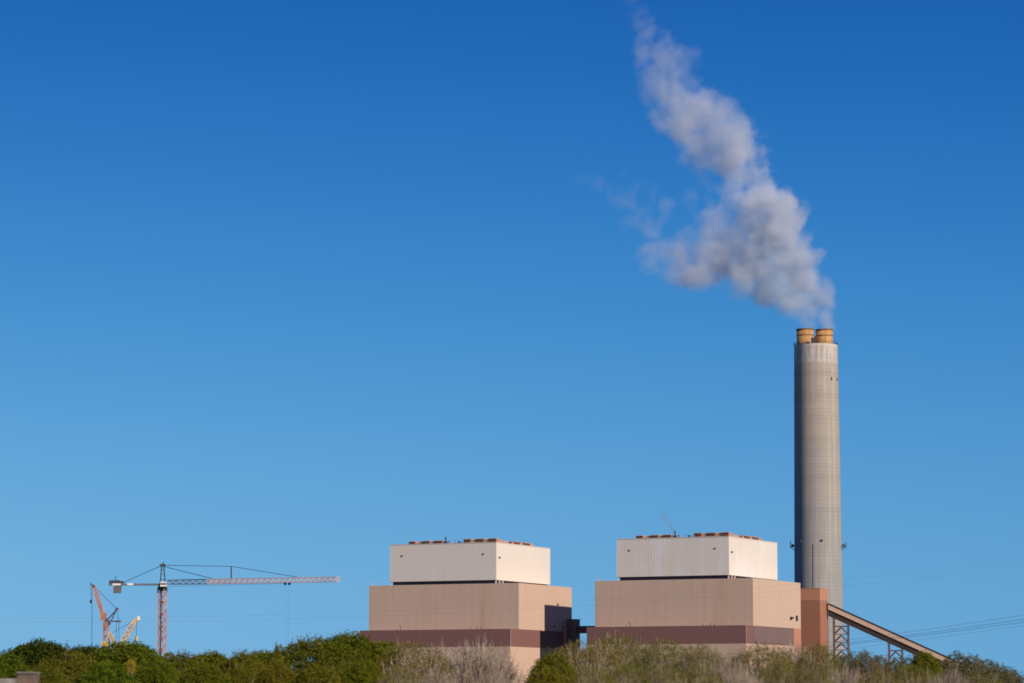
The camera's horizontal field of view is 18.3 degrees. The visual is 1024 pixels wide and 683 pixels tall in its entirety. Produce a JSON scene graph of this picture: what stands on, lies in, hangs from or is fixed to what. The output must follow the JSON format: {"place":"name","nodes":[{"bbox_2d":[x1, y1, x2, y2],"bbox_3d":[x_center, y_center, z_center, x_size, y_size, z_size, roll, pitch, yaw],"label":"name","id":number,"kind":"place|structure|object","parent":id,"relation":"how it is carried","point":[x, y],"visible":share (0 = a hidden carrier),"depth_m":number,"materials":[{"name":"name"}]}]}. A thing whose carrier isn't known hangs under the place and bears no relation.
{"place":"outdoors","nodes":[
{"label":"outdoors","id":0,"kind":"place"},
{"bbox_2d":[0,672,40,682],"bbox_3d":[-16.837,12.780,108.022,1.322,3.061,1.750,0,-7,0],"label":"shed","id":1,"kind":"structure","parent":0,"point":[28,677],"depth_m":107.37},
{"bbox_2d":[90,583,120,647],"bbox_3d":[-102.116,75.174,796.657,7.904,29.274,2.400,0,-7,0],"label":"luffing crane","id":2,"kind":"object","parent":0,"point":[103,615],"visible":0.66,"depth_m":797.06,"materials":[{"name":"red paint"}]},
{"bbox_2d":[360,537,571,682],"bbox_3d":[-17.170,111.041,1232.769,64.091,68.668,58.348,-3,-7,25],"label":"power plant building","id":3,"kind":"structure","parent":0,"point":[473,577],"depth_m":1215.06,"materials":[{"name":"metal"}]},
{"bbox_2d":[0,0,1023,681],"label":"sky","id":4,"kind":"structure","parent":0,"point":[297,288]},
{"bbox_2d":[53,568,1007,621],"bbox_3d":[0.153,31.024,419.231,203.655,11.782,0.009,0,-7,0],"label":"power line","id":5,"kind":"object","parent":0,"point":[336,617],"visible":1,"depth_m":418.56,"materials":[{"name":"metal"}]},
{"bbox_2d":[133,561,1013,617],"bbox_3d":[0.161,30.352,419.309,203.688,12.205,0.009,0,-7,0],"label":"power line","id":6,"kind":"object","parent":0,"point":[553,602],"visible":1,"depth_m":418.83,"materials":[{"name":"metal"}]},
{"bbox_2d":[587,531,800,682],"bbox_3d":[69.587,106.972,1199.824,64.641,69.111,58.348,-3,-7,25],"label":"power plant building","id":7,"kind":"structure","parent":0,"point":[662,567],"depth_m":1182.32,"materials":[{"name":"metal"}]},
{"bbox_2d":[576,626,594,632],"bbox_3d":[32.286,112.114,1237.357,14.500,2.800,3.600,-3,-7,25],"label":"footbridge","id":8,"kind":"object","parent":7,"relation":"attached to","point":[581,629],"visible":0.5,"depth_m":1237.91,"materials":[{"name":"metal"}]},
{"bbox_2d":[516,615,1021,675],"bbox_3d":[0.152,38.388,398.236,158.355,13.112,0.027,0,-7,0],"label":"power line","id":9,"kind":"object","parent":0,"point":[874,636],"visible":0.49,"depth_m":398.42,"materials":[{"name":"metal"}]},
{"bbox_2d":[522,619,1023,678],"bbox_3d":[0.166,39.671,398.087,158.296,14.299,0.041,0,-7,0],"label":"power line","id":10,"kind":"object","parent":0,"point":[899,636],"visible":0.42,"depth_m":398.40,"materials":[{"name":"metal"}]},
{"bbox_2d":[523,622,1022,680],"bbox_3d":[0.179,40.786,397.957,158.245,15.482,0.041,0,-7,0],"label":"power line","id":11,"kind":"object","parent":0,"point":[898,638],"visible":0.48,"depth_m":398.38,"materials":[{"name":"metal"}]},
{"bbox_2d":[800,588,827,664],"bbox_3d":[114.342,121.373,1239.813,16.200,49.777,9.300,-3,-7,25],"label":"conveyor tower","id":12,"kind":"structure","parent":0,"point":[814,615],"depth_m":1235.87,"materials":[{"name":"beige metal"}]},
{"bbox_2d":[833,626,1017,650],"bbox_3d":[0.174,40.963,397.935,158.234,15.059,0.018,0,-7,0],"label":"power line","id":13,"kind":"object","parent":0,"point":[927,638],"visible":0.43,"depth_m":398.37,"materials":[{"name":"metal"}]},
{"bbox_2d":[974,658,998,678],"bbox_3d":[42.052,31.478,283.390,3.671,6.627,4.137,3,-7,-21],"label":"slender tree","id":14,"kind":"object","parent":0,"point":[989,663],"visible":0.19,"depth_m":283.23,"materials":[{"name":"green plant"}]},
{"label":"ground","id":15,"kind":"structure","parent":0,"visible":0},
{"bbox_2d":[0,650,32,678],"bbox_3d":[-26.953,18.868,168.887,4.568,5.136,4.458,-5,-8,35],"label":"leafy tree","id":16,"kind":"object","parent":15,"relation":"on","point":[11,665],"visible":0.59,"depth_m":168.51,"materials":[{"name":"green plant"}]},
{"bbox_2d":[0,637,83,674],"bbox_3d":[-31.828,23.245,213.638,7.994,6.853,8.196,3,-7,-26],"label":"leafy tree","id":17,"kind":"object","parent":15,"relation":"on","point":[34,653],"visible":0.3,"depth_m":212.63,"materials":[{"name":"green plant"}]},
{"bbox_2d":[35,665,68,682],"bbox_3d":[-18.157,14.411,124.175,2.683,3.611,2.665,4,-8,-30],"label":"leafy tree","id":18,"kind":"object","parent":15,"relation":"on","point":[51,676],"visible":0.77,"depth_m":123.98,"materials":[{"name":"green plant"}]},
{"bbox_2d":[30,648,107,682],"bbox_3d":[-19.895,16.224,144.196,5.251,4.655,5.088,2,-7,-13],"label":"leafy tree","id":19,"kind":"object","parent":15,"relation":"on","point":[70,664],"visible":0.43,"depth_m":143.58,"materials":[{"name":"green plant"}]},
{"bbox_2d":[68,643,108,657],"bbox_3d":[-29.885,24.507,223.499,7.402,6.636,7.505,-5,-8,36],"label":"leafy tree","id":20,"kind":"object","parent":15,"relation":"on","point":[84,649],"visible":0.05,"depth_m":223.50,"materials":[{"name":"green plant"}]},
{"bbox_2d":[73,661,140,682],"bbox_3d":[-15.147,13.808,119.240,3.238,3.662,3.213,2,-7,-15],"label":"leafy tree","id":21,"kind":"object","parent":15,"relation":"on","point":[99,673],"visible":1,"depth_m":118.88,"materials":[{"name":"green plant"}]},
{"bbox_2d":[75,638,169,681],"bbox_3d":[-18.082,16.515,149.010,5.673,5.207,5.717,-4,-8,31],"label":"leafy tree","id":22,"kind":"object","parent":15,"relation":"on","point":[139,653],"visible":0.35,"depth_m":148.28,"materials":[{"name":"green plant"}]},
{"bbox_2d":[112,616,139,643],"bbox_3d":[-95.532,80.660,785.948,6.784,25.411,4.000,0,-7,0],"label":"boom crane","id":23,"kind":"object","parent":15,"relation":"on","point":[133,622],"visible":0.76,"depth_m":786.59,"materials":[{"name":"yellow paint"}]},
{"bbox_2d":[123,658,136,676],"bbox_3d":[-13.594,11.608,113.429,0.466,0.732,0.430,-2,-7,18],"label":"blossoming shrub","id":24,"kind":"object","parent":15,"relation":"on","point":[130,670],"visible":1,"depth_m":113.40,"materials":[{"name":"yellow plant"}]},
{"bbox_2d":[133,657,181,682],"bbox_3d":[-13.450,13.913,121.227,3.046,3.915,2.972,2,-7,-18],"label":"leafy tree","id":25,"kind":"object","parent":15,"relation":"on","point":[157,671],"visible":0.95,"depth_m":120.83,"materials":[{"name":"green plant"}]},
{"bbox_2d":[160,648,209,677],"bbox_3d":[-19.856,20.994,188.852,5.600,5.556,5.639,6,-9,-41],"label":"leafy tree","id":26,"kind":"object","parent":15,"relation":"on","point":[180,661],"visible":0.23,"depth_m":188.38,"materials":[{"name":"green plant"}]},
{"bbox_2d":[176,661,231,682],"bbox_3d":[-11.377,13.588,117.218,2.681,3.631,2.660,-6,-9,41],"label":"leafy tree","id":27,"kind":"object","parent":15,"relation":"on","point":[204,673],"visible":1,"depth_m":116.95,"materials":[{"name":"green plant"}]},
{"bbox_2d":[185,649,231,672],"bbox_3d":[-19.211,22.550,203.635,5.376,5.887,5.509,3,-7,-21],"label":"leafy tree","id":28,"kind":"object","parent":15,"relation":"on","point":[212,657],"visible":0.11,"depth_m":203.37,"materials":[{"name":"green plant"}]},
{"bbox_2d":[109,562,339,656],"bbox_3d":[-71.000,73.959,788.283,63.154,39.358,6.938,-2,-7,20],"label":"tower crane","id":29,"kind":"object","parent":15,"relation":"on","point":[118,584],"visible":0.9,"depth_m":796.09,"materials":[{"name":"red paint"}]},
{"bbox_2d":[217,648,266,681],"bbox_3d":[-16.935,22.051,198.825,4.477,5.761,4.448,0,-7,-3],"label":"leafy tree","id":30,"kind":"object","parent":15,"relation":"on","point":[251,662],"visible":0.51,"depth_m":198.40,"materials":[{"name":"green plant"}]},
{"bbox_2d":[227,664,258,682],"bbox_3d":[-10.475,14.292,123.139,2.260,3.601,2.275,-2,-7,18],"label":"leafy tree","id":31,"kind":"object","parent":15,"relation":"on","point":[238,677],"visible":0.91,"depth_m":123.06,"materials":[{"name":"green plant"}]},
{"bbox_2d":[244,648,271,668],"bbox_3d":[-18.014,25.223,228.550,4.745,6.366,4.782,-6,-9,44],"label":"leafy tree","id":32,"kind":"object","parent":15,"relation":"on","point":[263,655],"visible":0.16,"depth_m":228.23,"materials":[{"name":"green plant"}]},
{"bbox_2d":[251,657,297,682],"bbox_3d":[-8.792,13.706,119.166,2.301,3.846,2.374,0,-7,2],"label":"leafy tree","id":33,"kind":"object","parent":15,"relation":"on","point":[269,675],"visible":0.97,"depth_m":119.02,"materials":[{"name":"green plant"}]},
{"bbox_2d":[266,642,283,667],"bbox_3d":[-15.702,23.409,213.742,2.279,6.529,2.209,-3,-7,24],"label":"leafy tree","id":34,"kind":"object","parent":15,"relation":"on","point":[277,652],"visible":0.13,"depth_m":213.80,"materials":[{"name":"green plant"}]},
{"bbox_2d":[270,632,357,677],"bbox_3d":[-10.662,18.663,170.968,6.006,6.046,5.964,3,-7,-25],"label":"leafy tree","id":35,"kind":"object","parent":15,"relation":"on","point":[299,653],"visible":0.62,"depth_m":170.13,"materials":[{"name":"green plant"}]},
{"bbox_2d":[287,660,345,682],"bbox_3d":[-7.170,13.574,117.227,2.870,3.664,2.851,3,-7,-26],"label":"leafy tree","id":36,"kind":"object","parent":15,"relation":"on","point":[312,674],"visible":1,"depth_m":116.97,"materials":[{"name":"green plant"}]},
{"bbox_2d":[312,629,374,666],"bbox_3d":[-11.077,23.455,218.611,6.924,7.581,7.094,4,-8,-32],"label":"leafy tree","id":37,"kind":"object","parent":15,"relation":"on","point":[351,644],"visible":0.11,"depth_m":218.16,"materials":[{"name":"green plant"}]},
{"bbox_2d":[339,656,385,682],"bbox_3d":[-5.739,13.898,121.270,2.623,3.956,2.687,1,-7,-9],"label":"leafy tree","id":38,"kind":"object","parent":15,"relation":"on","point":[359,670],"visible":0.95,"depth_m":120.88,"materials":[{"name":"green plant"}]},
{"bbox_2d":[353,638,414,682],"bbox_3d":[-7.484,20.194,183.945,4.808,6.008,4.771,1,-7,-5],"label":"leafy tree","id":39,"kind":"object","parent":15,"relation":"on","point":[373,650],"visible":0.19,"depth_m":183.52,"materials":[{"name":"green plant"}]},
{"bbox_2d":[373,664,422,682],"bbox_3d":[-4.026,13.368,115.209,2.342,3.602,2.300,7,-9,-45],"label":"budding tree","id":40,"kind":"object","parent":15,"relation":"on","point":[400,678],"visible":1,"depth_m":115.17,"materials":[{"name":"green plant"}]},
{"bbox_2d":[374,637,462,682],"bbox_3d":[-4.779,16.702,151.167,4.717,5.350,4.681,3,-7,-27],"label":"budding tree","id":41,"kind":"object","parent":15,"relation":"on","point":[402,658],"visible":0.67,"depth_m":150.74,"materials":[{"name":"beige plant"}]},
{"bbox_2d":[418,667,457,682],"bbox_3d":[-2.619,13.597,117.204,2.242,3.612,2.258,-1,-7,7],"label":"bare tree","id":42,"kind":"object","parent":15,"relation":"on","point":[436,676],"visible":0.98,"depth_m":117.25,"materials":[{"name":"beige plant"}]},
{"bbox_2d":[413,631,527,682],"bbox_3d":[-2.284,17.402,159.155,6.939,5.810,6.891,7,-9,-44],"label":"bare tree","id":43,"kind":"object","parent":15,"relation":"on","point":[473,663],"visible":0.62,"depth_m":158.33,"materials":[{"name":"beige plant"}]},
{"bbox_2d":[467,665,509,682],"bbox_3d":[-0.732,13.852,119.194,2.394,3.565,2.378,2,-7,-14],"label":"bare tree","id":44,"kind":"object","parent":15,"relation":"on","point":[487,677],"visible":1,"depth_m":119.20,"materials":[{"name":"beige plant"}]},
{"bbox_2d":[524,665,573,682],"bbox_3d":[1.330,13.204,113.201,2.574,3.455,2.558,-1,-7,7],"label":"leafy tree","id":45,"kind":"object","parent":15,"relation":"on","point":[547,675],"visible":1,"depth_m":113.09,"materials":[{"name":"green plant"}]},
{"bbox_2d":[525,647,577,682],"bbox_3d":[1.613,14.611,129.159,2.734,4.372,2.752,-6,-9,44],"label":"leafy tree","id":46,"kind":"object","parent":15,"relation":"on","point":[564,666],"visible":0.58,"depth_m":129.05,"materials":[{"name":"green plant"}]},
{"bbox_2d":[567,619,579,659],"bbox_3d":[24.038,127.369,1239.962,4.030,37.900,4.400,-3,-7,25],"label":"stair tower","id":47,"kind":"structure","parent":15,"relation":"on","point":[572,634],"depth_m":1239.88,"materials":[{"name":"grey metal"}]},
{"bbox_2d":[552,636,631,682],"bbox_3d":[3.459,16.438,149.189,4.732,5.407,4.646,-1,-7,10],"label":"budding tree","id":48,"kind":"object","parent":15,"relation":"on","point":[595,654],"visible":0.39,"depth_m":148.64,"materials":[{"name":"green plant"}]},
{"bbox_2d":[567,660,622,682],"bbox_3d":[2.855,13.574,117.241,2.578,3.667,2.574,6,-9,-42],"label":"budding tree","id":49,"kind":"object","parent":15,"relation":"on","point":[601,676],"visible":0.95,"depth_m":117.10,"materials":[{"name":"green plant"}]},
{"bbox_2d":[574,628,662,677],"bbox_3d":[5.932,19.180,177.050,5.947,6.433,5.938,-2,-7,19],"label":"budding tree","id":50,"kind":"object","parent":15,"relation":"on","point":[630,649],"visible":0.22,"depth_m":176.40,"materials":[{"name":"green plant"}]},
{"bbox_2d":[605,659,648,682],"bbox_3d":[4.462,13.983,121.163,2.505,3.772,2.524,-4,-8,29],"label":"budding tree","id":51,"kind":"object","parent":15,"relation":"on","point":[621,675],"visible":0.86,"depth_m":121.16,"materials":[{"name":"green plant"}]},
{"bbox_2d":[629,637,693,681],"bbox_3d":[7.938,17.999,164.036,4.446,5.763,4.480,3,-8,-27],"label":"budding tree","id":52,"kind":"object","parent":15,"relation":"on","point":[656,656],"visible":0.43,"depth_m":163.56,"materials":[{"name":"green plant"}]},
{"bbox_2d":[640,665,686,682],"bbox_3d":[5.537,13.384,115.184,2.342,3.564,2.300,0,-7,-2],"label":"budding tree","id":53,"kind":"object","parent":15,"relation":"on","point":[658,675],"visible":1,"depth_m":115.18,"materials":[{"name":"green plant"}]},
{"bbox_2d":[670,638,728,682],"bbox_3d":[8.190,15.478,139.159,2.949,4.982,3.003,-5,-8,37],"label":"budding tree","id":54,"kind":"object","parent":15,"relation":"on","point":[699,654],"visible":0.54,"depth_m":139.05,"materials":[{"name":"green plant"}]},
{"bbox_2d":[682,661,726,682],"bbox_3d":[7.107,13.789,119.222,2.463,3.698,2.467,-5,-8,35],"label":"budding tree","id":55,"kind":"object","parent":15,"relation":"on","point":[710,679],"visible":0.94,"depth_m":119.09,"materials":[{"name":"green plant"}]},
{"bbox_2d":[703,650,752,682],"bbox_3d":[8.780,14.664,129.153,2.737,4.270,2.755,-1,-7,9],"label":"bare tree","id":56,"kind":"object","parent":15,"relation":"on","point":[722,669],"visible":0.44,"depth_m":129.24,"materials":[{"name":"beige plant"}]},
{"bbox_2d":[722,659,767,682],"bbox_3d":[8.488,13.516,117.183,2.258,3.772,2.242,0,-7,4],"label":"bare tree","id":57,"kind":"object","parent":15,"relation":"on","point":[741,678],"visible":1,"depth_m":117.26,"materials":[{"name":"beige plant"}]},
{"bbox_2d":[726,638,802,681],"bbox_3d":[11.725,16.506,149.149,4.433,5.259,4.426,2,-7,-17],"label":"budding tree","id":58,"kind":"object","parent":15,"relation":"on","point":[771,654],"visible":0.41,"depth_m":148.76,"materials":[{"name":"beige plant"}]},
{"bbox_2d":[756,659,803,682],"bbox_3d":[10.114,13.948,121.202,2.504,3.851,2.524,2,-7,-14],"label":"budding tree","id":59,"kind":"object","parent":15,"relation":"on","point":[781,667],"visible":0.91,"depth_m":121.12,"materials":[{"name":"green plant"}]},
{"bbox_2d":[771,637,827,678],"bbox_3d":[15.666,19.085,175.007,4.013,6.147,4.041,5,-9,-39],"label":"bare tree","id":60,"kind":"object","parent":15,"relation":"on","point":[795,654],"visible":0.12,"depth_m":174.85,"materials":[{"name":"beige plant"}]},
{"bbox_2d":[788,663,831,682],"bbox_3d":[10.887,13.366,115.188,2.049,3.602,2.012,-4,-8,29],"label":"budding tree","id":61,"kind":"object","parent":15,"relation":"on","point":[820,679],"visible":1,"depth_m":115.23,"materials":[{"name":"green plant"}]},
{"bbox_2d":[790,328,846,670],"bbox_3d":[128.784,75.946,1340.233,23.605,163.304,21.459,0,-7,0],"label":"chimney","id":62,"kind":"object","parent":15,"relation":"on","point":[817,545],"visible":0.89,"depth_m":1335.28,"materials":[{"name":"concrete"}]},
{"bbox_2d":[790,640,848,682],"bbox_3d":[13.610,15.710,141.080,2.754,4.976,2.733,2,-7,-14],"label":"budding tree","id":63,"kind":"object","parent":15,"relation":"on","point":[804,662],"visible":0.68,"depth_m":141.03,"materials":[{"name":"green plant"}]},
{"bbox_2d":[827,654,853,682],"bbox_3d":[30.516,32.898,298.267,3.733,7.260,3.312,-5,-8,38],"label":"slender tree","id":64,"kind":"object","parent":15,"relation":"on","point":[841,659],"visible":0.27,"depth_m":298.16,"materials":[{"name":"green plant"}]},
{"bbox_2d":[828,660,872,682],"bbox_3d":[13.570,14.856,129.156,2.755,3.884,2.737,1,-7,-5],"label":"bare tree","id":65,"kind":"object","parent":15,"relation":"on","point":[847,678],"visible":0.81,"depth_m":129.17,"materials":[{"name":"beige plant"}]},
{"bbox_2d":[837,650,865,670],"bbox_3d":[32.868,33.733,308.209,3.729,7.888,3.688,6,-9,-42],"label":"slender tree","id":66,"kind":"object","parent":15,"relation":"on","point":[850,656],"visible":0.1,"depth_m":308.35,"materials":[{"name":"green plant"}]},
{"bbox_2d":[848,649,880,681],"bbox_3d":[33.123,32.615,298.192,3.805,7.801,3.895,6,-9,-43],"label":"slender tree","id":67,"kind":"object","parent":15,"relation":"on","point":[865,658],"visible":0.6,"depth_m":297.96,"materials":[{"name":"green plant"}]},
{"bbox_2d":[863,654,891,673],"bbox_3d":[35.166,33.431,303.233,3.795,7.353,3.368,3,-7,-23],"label":"slender tree","id":68,"kind":"object","parent":15,"relation":"on","point":[881,659],"visible":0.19,"depth_m":303.10,"materials":[{"name":"green plant"}]},
{"bbox_2d":[854,666,905,682],"bbox_3d":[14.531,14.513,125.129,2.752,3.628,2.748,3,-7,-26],"label":"budding tree","id":69,"kind":"object","parent":15,"relation":"on","point":[882,676],"visible":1,"depth_m":125.21,"materials":[{"name":"green plant"}]},
{"bbox_2d":[828,603,959,665],"bbox_3d":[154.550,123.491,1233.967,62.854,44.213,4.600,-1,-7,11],"label":"coal conveyor","id":70,"kind":"object","parent":15,"relation":"on","point":[864,625],"visible":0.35,"depth_m":1236.41,"materials":[{"name":"orange metal"}]},
{"bbox_2d":[881,657,906,682],"bbox_3d":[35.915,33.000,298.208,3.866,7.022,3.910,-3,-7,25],"label":"slender tree","id":71,"kind":"object","parent":15,"relation":"on","point":[887,666],"visible":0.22,"depth_m":298.17,"materials":[{"name":"green plant"}]},
{"bbox_2d":[894,655,917,678],"bbox_3d":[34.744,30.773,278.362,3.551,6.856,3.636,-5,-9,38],"label":"slender tree","id":72,"kind":"object","parent":15,"relation":"on","point":[903,662],"visible":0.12,"depth_m":278.52,"materials":[{"name":"green plant"}]},
{"bbox_2d":[887,664,940,682],"bbox_3d":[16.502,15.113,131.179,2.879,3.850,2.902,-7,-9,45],"label":"budding tree","id":73,"kind":"object","parent":15,"relation":"on","point":[914,674],"visible":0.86,"depth_m":131.09,"materials":[{"name":"green plant"}]},
{"bbox_2d":[904,649,945,682],"bbox_3d":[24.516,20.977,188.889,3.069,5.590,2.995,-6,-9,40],"label":"leafy tree","id":74,"kind":"object","parent":15,"relation":"on","point":[931,662],"visible":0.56,"depth_m":188.52,"materials":[{"name":"green plant"}]},
{"bbox_2d":[938,660,964,682],"bbox_3d":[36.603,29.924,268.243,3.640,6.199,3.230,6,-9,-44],"label":"slender tree","id":75,"kind":"object","parent":15,"relation":"on","point":[945,666],"visible":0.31,"depth_m":268.30,"materials":[{"name":"green plant"}]},
{"bbox_2d":[929,663,974,682],"bbox_3d":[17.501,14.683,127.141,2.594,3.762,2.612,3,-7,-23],"label":"bare tree","id":76,"kind":"object","parent":15,"relation":"on","point":[954,679],"visible":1,"depth_m":127.27,"materials":[{"name":"beige plant"}]},
{"bbox_2d":[942,648,970,681],"bbox_3d":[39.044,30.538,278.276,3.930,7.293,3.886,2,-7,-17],"label":"slender tree","id":77,"kind":"object","parent":15,"relation":"on","point":[954,660],"visible":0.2,"depth_m":278.37,"materials":[{"name":"green plant"}]},
{"bbox_2d":[957,652,986,682],"bbox_3d":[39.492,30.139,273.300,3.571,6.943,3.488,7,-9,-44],"label":"slender tree","id":78,"kind":"object","parent":15,"relation":"on","point":[970,665],"visible":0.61,"depth_m":273.17,"materials":[{"name":"green plant"}]},
{"bbox_2d":[966,669,1002,682],"bbox_3d":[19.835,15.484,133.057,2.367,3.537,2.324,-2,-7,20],"label":"budding tree","id":79,"kind":"object","parent":15,"relation":"on","point":[985,679],"visible":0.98,"depth_m":133.07,"materials":[{"name":"green plant"}]},
{"bbox_2d":[983,662,1016,682],"bbox_3d":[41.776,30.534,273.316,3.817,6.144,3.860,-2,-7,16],"label":"slender tree","id":80,"kind":"object","parent":15,"relation":"on","point":[1003,674],"visible":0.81,"depth_m":273.16,"materials":[{"name":"green plant"}]},
{"bbox_2d":[1006,666,1023,682],"bbox_3d":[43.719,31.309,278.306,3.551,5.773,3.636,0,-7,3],"label":"slender tree","id":81,"kind":"object","parent":15,"relation":"on","point":[1019,678],"visible":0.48,"depth_m":278.31,"materials":[{"name":"green plant"}]}
]}

